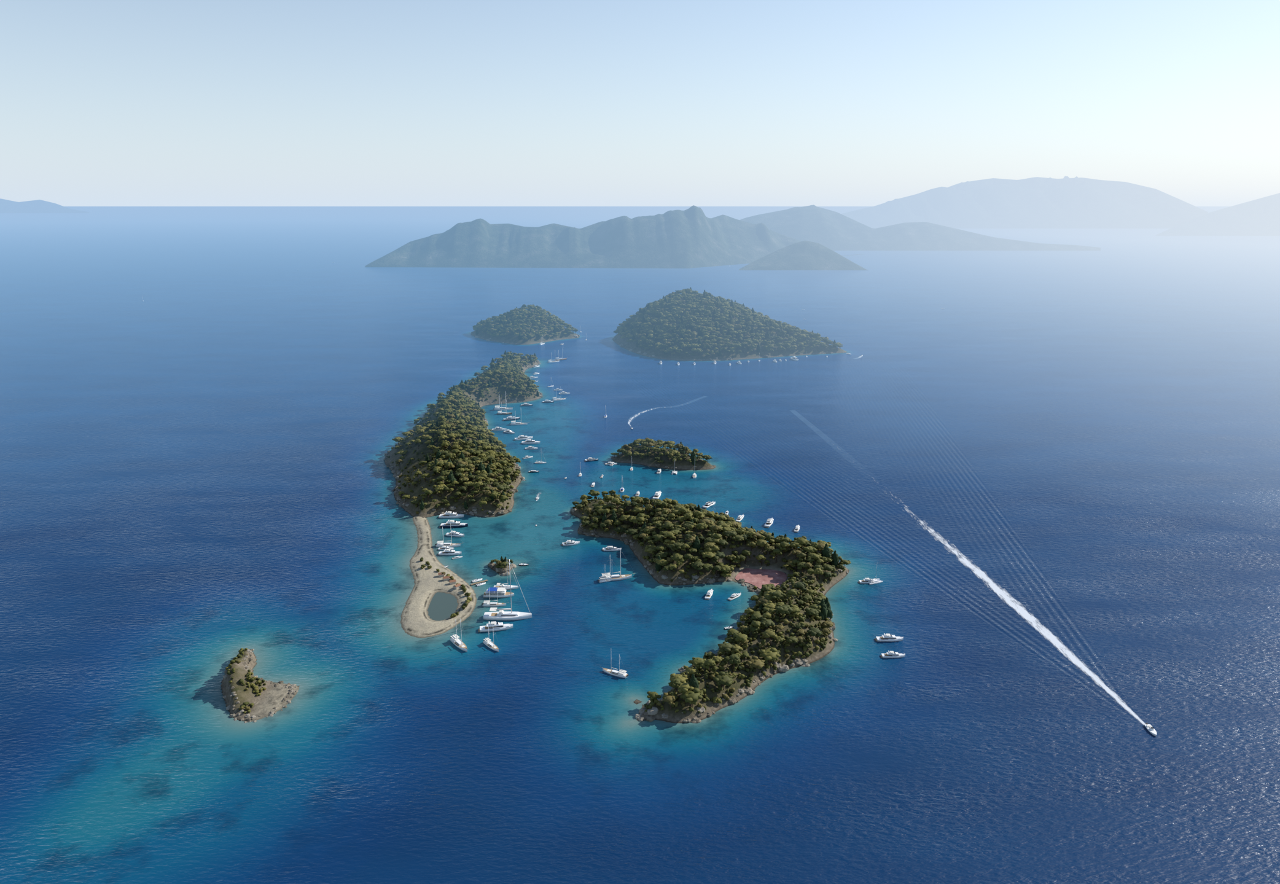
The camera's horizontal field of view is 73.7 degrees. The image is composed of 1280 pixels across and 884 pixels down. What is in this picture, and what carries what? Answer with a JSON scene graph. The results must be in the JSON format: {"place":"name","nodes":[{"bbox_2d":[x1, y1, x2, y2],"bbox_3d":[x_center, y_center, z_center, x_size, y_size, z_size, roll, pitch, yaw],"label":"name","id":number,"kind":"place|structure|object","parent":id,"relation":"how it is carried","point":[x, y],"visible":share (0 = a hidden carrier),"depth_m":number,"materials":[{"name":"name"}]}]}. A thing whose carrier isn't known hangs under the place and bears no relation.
{"place":"outdoors","nodes":[
{"label":"outdoors","id":0,"kind":"place"},
{"bbox_2d":[0,198,89,213],"bbox_3d":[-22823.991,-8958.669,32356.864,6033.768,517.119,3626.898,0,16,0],"label":"land","id":1,"kind":"structure","parent":0,"point":[32,206],"depth_m":31096.94,"materials":[{"name":"stone"}]},
{"bbox_2d":[222,331,848,723],"bbox_3d":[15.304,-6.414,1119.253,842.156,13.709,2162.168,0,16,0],"label":"shoreline rocks","id":2,"kind":"object","parent":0,"point":[784,667],"visible":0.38,"depth_m":682.34,"materials":[{"name":"grey stone"}]},
{"bbox_2d":[225,355,845,713],"bbox_3d":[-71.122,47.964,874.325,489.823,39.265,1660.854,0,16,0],"label":"bush","id":3,"kind":"object","parent":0,"point":[801,616],"visible":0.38,"depth_m":610.89,"materials":[{"name":"green plant"}]},
{"bbox_2d":[365,205,863,268],"bbox_3d":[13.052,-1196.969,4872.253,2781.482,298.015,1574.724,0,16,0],"label":"island","id":4,"kind":"structure","parent":0,"point":[693,236],"depth_m":4360.39,"materials":[{"name":"stone"}]},
{"bbox_2d":[391,288,850,710],"bbox_3d":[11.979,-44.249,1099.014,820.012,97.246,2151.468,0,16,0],"label":"trees","id":5,"kind":"object","parent":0,"point":[696,694],"visible":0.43,"depth_m":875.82,"materials":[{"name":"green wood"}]},
{"bbox_2d":[419,286,839,688],"bbox_3d":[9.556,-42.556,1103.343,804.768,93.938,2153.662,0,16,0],"label":"trees","id":6,"kind":"object","parent":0,"point":[825,612],"visible":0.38,"depth_m":1007.45,"materials":[{"name":"green plant"}]},
{"bbox_2d":[0,206,1279,883],"bbox_3d":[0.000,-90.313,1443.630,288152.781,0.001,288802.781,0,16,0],"label":"sea","id":7,"kind":"structure","parent":0,"point":[209,415],"depth_m":733.78,"materials":[{"name":"liquid"}]},
{"bbox_2d":[220,648,299,722],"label":"islet rock","id":8,"kind":"object","parent":7,"relation":"in","point":[268,699],"visible":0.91,"depth_m":537.71,"materials":[{"name":"beige stone"}]},
{"bbox_2d":[400,516,476,637],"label":"sand spit","id":9,"kind":"structure","parent":7,"relation":"on","point":[416,621],"depth_m":682.87,"materials":[{"name":"beige sand"}]},
{"bbox_2d":[437,572,444,576],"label":"beach hut","id":10,"kind":"object","parent":9,"relation":"on","point":[440,574],"visible":0.96,"depth_m":709.25,"materials":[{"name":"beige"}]},
{"bbox_2d":[427,592,458,620],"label":"lagoon water","id":11,"kind":"structure","parent":9,"relation":"in","point":[442,606],"depth_m":660.87,"materials":[{"name":"grey liquid"}]},
{"bbox_2d":[442,576,449,581],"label":"beach hut","id":12,"kind":"object","parent":9,"relation":"on","point":[445,578],"visible":1,"depth_m":702.38,"materials":[{"name":"beige wood"}]},
{"bbox_2d":[448,579,455,584],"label":"beach hut","id":13,"kind":"object","parent":9,"relation":"on","point":[452,581],"visible":1,"depth_m":695.71,"materials":[{"name":"beige"}]},
{"bbox_2d":[453,582,461,589],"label":"beach hut","id":14,"kind":"object","parent":9,"relation":"on","point":[457,586],"visible":1,"depth_m":687.89,"materials":[{"name":"beige wood"}]},
{"bbox_2d":[437,545,453,550],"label":"motor boat","id":15,"kind":"object","parent":7,"relation":"on","point":[443,548],"visible":0.84,"depth_m":768.76,"materials":[{"name":"white plastic"}]},
{"bbox_2d":[434,522,461,547],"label":"sailboat","id":16,"kind":"object","parent":7,"relation":"on","point":[440,543],"visible":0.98,"depth_m":775.92,"materials":[{"name":"white plastic"}]},
{"bbox_2d":[437,548,461,555],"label":"motor boat","id":17,"kind":"object","parent":7,"relation":"on","point":[448,551],"visible":1,"depth_m":757.59,"materials":[{"name":"white plastic"}]},
{"bbox_2d":[437,511,463,517],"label":"motor boat","id":18,"kind":"object","parent":7,"relation":"on","point":[449,514],"visible":1,"depth_m":847.32,"materials":[{"name":"white plastic"}]},
{"bbox_2d":[439,519,468,527],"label":"motor boat","id":19,"kind":"object","parent":7,"relation":"on","point":[455,524],"visible":1,"depth_m":822.43,"materials":[{"name":"white plastic"}]},
{"bbox_2d":[444,530,464,536],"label":"motor boat","id":20,"kind":"object","parent":7,"relation":"on","point":[456,534],"visible":0.96,"depth_m":800.52,"materials":[{"name":"white plastic"}]},
{"bbox_2d":[452,555,462,559],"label":"motor boat","id":21,"kind":"object","parent":7,"relation":"on","point":[457,557],"visible":1,"depth_m":750.53,"materials":[{"name":"white plastic"}]},
{"bbox_2d":[450,618,468,651],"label":"sailboat","id":22,"kind":"object","parent":7,"relation":"on","point":[456,640],"visible":1,"depth_m":601.25,"materials":[{"name":"white plastic"}]},
{"bbox_2d":[384,356,541,517],"bbox_3d":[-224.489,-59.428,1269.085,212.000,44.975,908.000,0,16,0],"label":"island","id":23,"kind":"structure","parent":7,"relation":"on","point":[427,511],"depth_m":945.00,"materials":[{"name":"green plant"}]},
{"bbox_2d":[471,578,482,582],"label":"speed boat","id":24,"kind":"object","parent":7,"relation":"on","point":[476,580],"visible":1,"depth_m":704.77,"materials":[{"name":"white plastic"}]},
{"bbox_2d":[470,579,488,585],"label":"jetty","id":25,"kind":"object","parent":7,"relation":"in","point":[478,582],"visible":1,"depth_m":701.86,"materials":[{"name":"brown wood"}]},
{"bbox_2d":[476,582,485,586],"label":"speed boat","id":26,"kind":"object","parent":7,"relation":"on","point":[479,584],"visible":1,"depth_m":697.78,"materials":[{"name":"white plastic"}]},
{"bbox_2d":[482,624,500,651],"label":"sailboat","id":27,"kind":"object","parent":7,"relation":"on","point":[489,643],"visible":1,"depth_m":599.78,"materials":[{"name":"white plastic"}]},
{"bbox_2d":[481,587,506,606],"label":"sailboat","id":28,"kind":"object","parent":7,"relation":"on","point":[487,603],"visible":1,"depth_m":661.11,"materials":[{"name":"white plastic"}]},
{"bbox_2d":[478,620,512,632],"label":"motor boat","id":29,"kind":"object","parent":7,"relation":"on","point":[499,626],"visible":0.99,"depth_m":623.22,"materials":[{"name":"white plastic"}]},
{"bbox_2d":[483,587,514,597],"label":"tour boat","id":30,"kind":"object","parent":7,"relation":"on","point":[492,594],"visible":0.92,"depth_m":676.07,"materials":[{"name":"white plastic"}]},
{"bbox_2d":[491,426,506,430],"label":"motor boat","id":31,"kind":"object","parent":7,"relation":"on","point":[498,429],"visible":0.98,"depth_m":1174.50,"materials":[{"name":"white plastic"}]},
{"bbox_2d":[490,563,512,573],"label":"islet","id":32,"kind":"object","parent":7,"relation":"on","point":[494,569],"visible":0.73,"depth_m":726.69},
{"bbox_2d":[493,399,512,410],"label":"sailboat","id":33,"kind":"object","parent":7,"relation":"on","point":[499,408],"visible":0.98,"depth_m":1292.80,"materials":[{"name":"white plastic"}]},
{"bbox_2d":[496,402,512,414],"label":"sailboat","id":34,"kind":"object","parent":7,"relation":"on","point":[503,413],"visible":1,"depth_m":1265.32,"materials":[{"name":"white plastic"}]},
{"bbox_2d":[493,560,518,589],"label":"sail boat","id":35,"kind":"object","parent":7,"relation":"on","point":[507,587],"visible":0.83,"depth_m":691.02,"materials":[{"name":"white plastic"}]},
{"bbox_2d":[483,558,531,620],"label":"sail boat","id":36,"kind":"object","parent":7,"relation":"on","point":[501,615],"visible":1,"depth_m":640.02,"materials":[{"name":"white plastic"}]},
{"bbox_2d":[503,429,514,433],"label":"motor boat","id":37,"kind":"object","parent":7,"relation":"on","point":[509,431],"visible":1,"depth_m":1161.75,"materials":[{"name":"white plastic"}]},
{"bbox_2d":[503,415,520,420],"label":"motor boat","id":38,"kind":"object","parent":7,"relation":"on","point":[510,417],"visible":1,"depth_m":1232.07,"materials":[{"name":"white plastic"}]},
{"bbox_2d":[509,413,528,425],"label":"sailboat","id":39,"kind":"object","parent":7,"relation":"on","point":[517,423],"visible":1,"depth_m":1205.34,"materials":[{"name":"white plastic"}]},
{"bbox_2d":[513,434,532,440],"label":"motor boat","id":40,"kind":"object","parent":7,"relation":"on","point":[522,437],"visible":0.97,"depth_m":1129.23,"materials":[{"name":"white plastic"}]},
{"bbox_2d":[519,562,528,565],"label":"rib boat","id":41,"kind":"object","parent":7,"relation":"on","point":[523,564],"visible":1,"depth_m":735.82,"materials":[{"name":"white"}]},
{"bbox_2d":[470,308,579,344],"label":"island","id":42,"kind":"structure","parent":7,"relation":"on","point":[511,338],"depth_m":1959.16,"materials":[{"name":"green plant"}]},
{"bbox_2d":[520,402,532,405],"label":"motor boat","id":43,"kind":"object","parent":7,"relation":"on","point":[526,404],"visible":1,"depth_m":1318.01,"materials":[{"name":"white plastic"}]},
{"bbox_2d":[522,455,532,458],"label":"motor boat","id":44,"kind":"object","parent":7,"relation":"on","point":[526,457],"visible":1,"depth_m":1046.32,"materials":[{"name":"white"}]},
{"bbox_2d":[520,438,540,444],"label":"motor boat","id":45,"kind":"object","parent":7,"relation":"on","point":[529,441],"visible":1,"depth_m":1109.56,"materials":[{"name":"white plastic"}]},
{"bbox_2d":[524,445,538,449],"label":"motor boat","id":46,"kind":"object","parent":7,"relation":"on","point":[530,448],"visible":1,"depth_m":1084.88,"materials":[{"name":"white plastic"}]},
{"bbox_2d":[529,375,537,378],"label":"motor boat","id":47,"kind":"object","parent":7,"relation":"on","point":[532,377],"visible":0.84,"depth_m":1526.88,"materials":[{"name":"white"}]},
{"bbox_2d":[528,469,539,472],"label":"motor boat","id":48,"kind":"object","parent":7,"relation":"on","point":[534,471],"visible":1,"depth_m":991.65,"materials":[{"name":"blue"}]},
{"bbox_2d":[534,452,546,463],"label":"sail boat","id":49,"kind":"object","parent":7,"relation":"on","point":[539,462],"visible":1,"depth_m":1026.14,"materials":[{"name":"white plastic"}]},
{"bbox_2d":[542,399,554,402],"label":"motor boat","id":50,"kind":"object","parent":7,"relation":"on","point":[546,401],"visible":1,"depth_m":1340.42,"materials":[{"name":"white plastic"}]},
{"bbox_2d":[547,352,559,362],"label":"sailboat","id":51,"kind":"object","parent":7,"relation":"on","point":[553,361],"visible":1,"depth_m":1681.31,"materials":[{"name":"white plastic"}]},
{"bbox_2d":[554,388,562,390],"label":"motor boat","id":52,"kind":"object","parent":7,"relation":"on","point":[558,389],"visible":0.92,"depth_m":1427.07,"materials":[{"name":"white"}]},
{"bbox_2d":[551,388,566,401],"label":"sailboat","id":53,"kind":"object","parent":7,"relation":"on","point":[558,399],"visible":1,"depth_m":1356.19,"materials":[{"name":"white plastic"}]},
{"bbox_2d":[554,350,567,360],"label":"sailboat","id":54,"kind":"object","parent":7,"relation":"on","point":[559,359],"visible":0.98,"depth_m":1706.93,"materials":[{"name":"white wood"}]},
{"bbox_2d":[558,391,569,394],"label":"motor boat","id":55,"kind":"object","parent":7,"relation":"on","point":[563,392],"visible":1,"depth_m":1399.55,"materials":[{"name":"white plastic"}]},
{"bbox_2d":[562,541,578,546],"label":"motor boat","id":56,"kind":"object","parent":7,"relation":"on","point":[570,543],"visible":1,"depth_m":779.64,"materials":[{"name":"white plastic"}]},
{"bbox_2d":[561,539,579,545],"bbox_3d":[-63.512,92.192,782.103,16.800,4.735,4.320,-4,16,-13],"label":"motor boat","id":57,"kind":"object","parent":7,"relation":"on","point":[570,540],"visible":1,"depth_m":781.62,"materials":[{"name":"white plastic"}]},
{"bbox_2d":[578,461,581,476],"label":"sail boat","id":58,"kind":"object","parent":7,"relation":"on","point":[580,474],"visible":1,"depth_m":979.14,"materials":[{"name":"white plastic"}]},
{"bbox_2d":[584,457,596,461],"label":"motor boat","id":59,"kind":"object","parent":7,"relation":"on","point":[591,459],"visible":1,"depth_m":1034.83,"materials":[{"name":"white plastic"}]},
{"bbox_2d":[584,457,598,460],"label":"motor boat","id":60,"kind":"object","parent":7,"relation":"on","point":[596,459],"visible":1,"depth_m":1036.87,"materials":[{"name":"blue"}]},
{"bbox_2d":[597,560,621,582],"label":"sailboat","id":61,"kind":"object","parent":7,"relation":"on","point":[602,580],"visible":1,"depth_m":703.90,"materials":[{"name":"white plastic"}]},
{"bbox_2d":[604,461,617,464],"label":"motor boat","id":62,"kind":"object","parent":7,"relation":"on","point":[608,463],"visible":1,"depth_m":1020.08,"materials":[{"name":"white plastic"}]},
{"bbox_2d":[603,545,621,550],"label":"motor boat","id":63,"kind":"object","parent":7,"relation":"on","point":[612,548],"visible":0.99,"depth_m":766.74,"materials":[{"name":"white plastic"}]},
{"bbox_2d":[600,649,628,678],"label":"sailboat","id":64,"kind":"object","parent":7,"relation":"on","point":[621,673],"visible":1,"depth_m":563.43,"materials":[{"name":"white plastic"}]},
{"bbox_2d":[598,549,634,580],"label":"sailboat","id":65,"kind":"object","parent":7,"relation":"on","point":[616,577],"visible":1,"depth_m":707.27,"materials":[{"name":"white plastic"}]},
{"bbox_2d":[620,474,624,492],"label":"sail boat","id":66,"kind":"object","parent":7,"relation":"on","point":[621,491],"visible":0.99,"depth_m":926.51,"materials":[{"name":"white"}]},
{"bbox_2d":[630,456,633,470],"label":"sail boat","id":67,"kind":"object","parent":7,"relation":"on","point":[631,468],"visible":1,"depth_m":1001.44,"materials":[{"name":"white plastic"}]},
{"bbox_2d":[635,491,639,496],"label":"motor boat","id":68,"kind":"object","parent":7,"relation":"on","point":[637,494],"visible":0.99,"depth_m":912.84,"materials":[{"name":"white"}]},
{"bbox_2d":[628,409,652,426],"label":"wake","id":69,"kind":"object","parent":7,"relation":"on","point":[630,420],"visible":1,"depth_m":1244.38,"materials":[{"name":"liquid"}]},
{"bbox_2d":[652,490,661,498],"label":"motor boat","id":70,"kind":"object","parent":7,"relation":"on","point":[657,495],"visible":0.88,"depth_m":904.41,"materials":[{"name":"white plastic"}]},
{"bbox_2d":[656,468,661,474],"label":"motor boat","id":71,"kind":"object","parent":7,"relation":"on","point":[658,471],"visible":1,"depth_m":989.43,"materials":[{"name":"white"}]},
{"bbox_2d":[671,464,677,474],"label":"sailboat","id":72,"kind":"object","parent":7,"relation":"on","point":[674,472],"visible":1,"depth_m":987.40,"materials":[{"name":"white plastic"}]},
{"bbox_2d":[692,466,696,478],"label":"sail boat","id":73,"kind":"object","parent":7,"relation":"on","point":[694,475],"visible":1,"depth_m":974.57,"materials":[{"name":"white plastic"}]},
{"bbox_2d":[702,501,713,508],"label":"motor boat","id":74,"kind":"object","parent":7,"relation":"on","point":[707,504],"visible":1,"depth_m":877.40,"materials":[{"name":"white plastic"}]},
{"bbox_2d":[704,589,713,599],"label":"motor boat","id":75,"kind":"object","parent":7,"relation":"on","point":[709,594],"visible":1,"depth_m":676.43,"materials":[{"name":"white plastic"}]},
{"bbox_2d":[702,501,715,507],"bbox_3d":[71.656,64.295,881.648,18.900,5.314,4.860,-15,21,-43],"label":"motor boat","id":76,"kind":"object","parent":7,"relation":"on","point":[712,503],"visible":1,"depth_m":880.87,"materials":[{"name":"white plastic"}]},
{"bbox_2d":[724,625,733,629],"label":"rib boat","id":77,"kind":"object","parent":7,"relation":"on","point":[729,627],"visible":0.98,"depth_m":626.21,"materials":[{"name":"white"}]},
{"bbox_2d":[612,292,846,361],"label":"island","id":78,"kind":"structure","parent":7,"relation":"on","point":[746,354],"depth_m":1767.57,"materials":[{"name":"green plant"}]},
{"bbox_2d":[727,592,741,600],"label":"motor boat","id":79,"kind":"object","parent":7,"relation":"on","point":[733,596],"visible":1,"depth_m":674.00,"materials":[{"name":"white plastic"}]},
{"bbox_2d":[735,515,743,522],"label":"motor boat","id":80,"kind":"object","parent":7,"relation":"on","point":[741,517],"visible":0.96,"depth_m":839.78,"materials":[{"name":"white plastic"}]},
{"bbox_2d":[737,360,741,364],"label":"motor boat","id":81,"kind":"object","parent":7,"relation":"on","point":[739,362],"visible":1,"depth_m":1667.14,"materials":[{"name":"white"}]},
{"bbox_2d":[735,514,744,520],"bbox_3d":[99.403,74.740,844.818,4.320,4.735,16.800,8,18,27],"label":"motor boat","id":82,"kind":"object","parent":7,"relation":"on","point":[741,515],"visible":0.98,"depth_m":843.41,"materials":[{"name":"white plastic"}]},
{"bbox_2d":[764,518,773,527],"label":"motor boat","id":83,"kind":"object","parent":7,"relation":"on","point":[769,521],"visible":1,"depth_m":827.07,"materials":[{"name":"white plastic"}]},
{"bbox_2d":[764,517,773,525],"bbox_3d":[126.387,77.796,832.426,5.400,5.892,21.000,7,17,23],"label":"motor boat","id":84,"kind":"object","parent":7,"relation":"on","point":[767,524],"visible":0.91,"depth_m":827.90,"materials":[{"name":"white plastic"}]},
{"bbox_2d":[790,356,799,361],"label":"motor boat","id":85,"kind":"object","parent":7,"relation":"on","point":[794,358],"visible":1,"depth_m":1706.04,"materials":[{"name":"white plastic"}]},
{"bbox_2d":[794,526,800,532],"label":"motor boat","id":86,"kind":"object","parent":7,"relation":"on","point":[798,527],"visible":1,"depth_m":813.65,"materials":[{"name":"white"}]},
{"bbox_2d":[738,240,868,270],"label":"distant island","id":87,"kind":"structure","parent":7,"relation":"on","point":[806,255],"depth_m":4120.06,"materials":[{"name":"grey stone"}]},
{"bbox_2d":[858,577,878,583],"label":"motor boat","id":88,"kind":"object","parent":7,"relation":"on","point":[866,580],"visible":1,"depth_m":701.17,"materials":[{"name":"white plastic"}]},
{"bbox_2d":[869,565,883,584],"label":"sailboat","id":89,"kind":"object","parent":7,"relation":"on","point":[874,580],"visible":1,"depth_m":701.71,"materials":[{"name":"white plastic"}]},
{"bbox_2d":[874,633,903,641],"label":"motor boat","id":90,"kind":"object","parent":7,"relation":"on","point":[887,637],"visible":1,"depth_m":608.02,"materials":[{"name":"white plastic"}]},
{"bbox_2d":[880,650,905,657],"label":"motor boat","id":91,"kind":"object","parent":7,"relation":"on","point":[891,654],"visible":1,"depth_m":586.02,"materials":[{"name":"white plastic"}]},
{"bbox_2d":[891,494,1145,724],"bbox_3d":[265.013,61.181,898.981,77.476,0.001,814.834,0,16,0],"label":"wake","id":92,"kind":"object","parent":7,"relation":"on","point":[1046,633],"visible":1,"depth_m":636.94,"materials":[{"name":"liquid"}]},
{"bbox_2d":[1143,722,1156,736],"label":"speed boat","id":93,"kind":"object","parent":7,"relation":"on","point":[1150,728],"visible":1,"depth_m":503.78,"materials":[{"name":"white plastic"}]},
{"bbox_2d":[0,0,1279,206],"label":"sky","id":94,"kind":"structure","parent":0,"point":[103,102],"materials":[{"name":"blue"}]},
{"bbox_2d":[612,444,714,469],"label":"island","id":95,"kind":"structure","parent":0,"point":[650,461],"depth_m":1016.72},
{"bbox_2d":[570,498,849,722],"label":"island","id":96,"kind":"structure","parent":0,"point":[752,562],"depth_m":695.62,"materials":[{"name":"green plant"}]},
{"bbox_2d":[735,568,786,589],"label":"clearing","id":97,"kind":"structure","parent":96,"relation":"on","point":[758,578],"depth_m":710.97,"materials":[{"name":"pink soil"}]},
{"bbox_2d":[740,204,1100,250],"bbox_3d":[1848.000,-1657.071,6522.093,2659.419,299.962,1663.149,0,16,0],"label":"land","id":98,"kind":"structure","parent":0,"point":[832,230],"depth_m":5933.81,"materials":[{"name":"grey stone"}]},
{"bbox_2d":[841,183,1202,228],"bbox_3d":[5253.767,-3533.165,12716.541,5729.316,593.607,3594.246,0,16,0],"label":"mountains","id":99,"kind":"structure","parent":0,"point":[1069,206],"depth_m":11497.29,"materials":[{"name":"grey stone"}]},
{"bbox_2d":[947,176,1208,214],"bbox_3d":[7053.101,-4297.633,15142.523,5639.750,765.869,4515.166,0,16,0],"label":"mountains","id":100,"kind":"structure","parent":0,"point":[1036,182],"depth_m":14310.30,"materials":[{"name":"grey stone"}]},
{"bbox_2d":[1155,192,1279,235],"bbox_3d":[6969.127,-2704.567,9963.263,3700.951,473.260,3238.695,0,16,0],"label":"mountains","id":101,"kind":"structure","parent":0,"point":[1260,217],"depth_m":8762.01,"materials":[{"name":"grey stone"}]}
]}

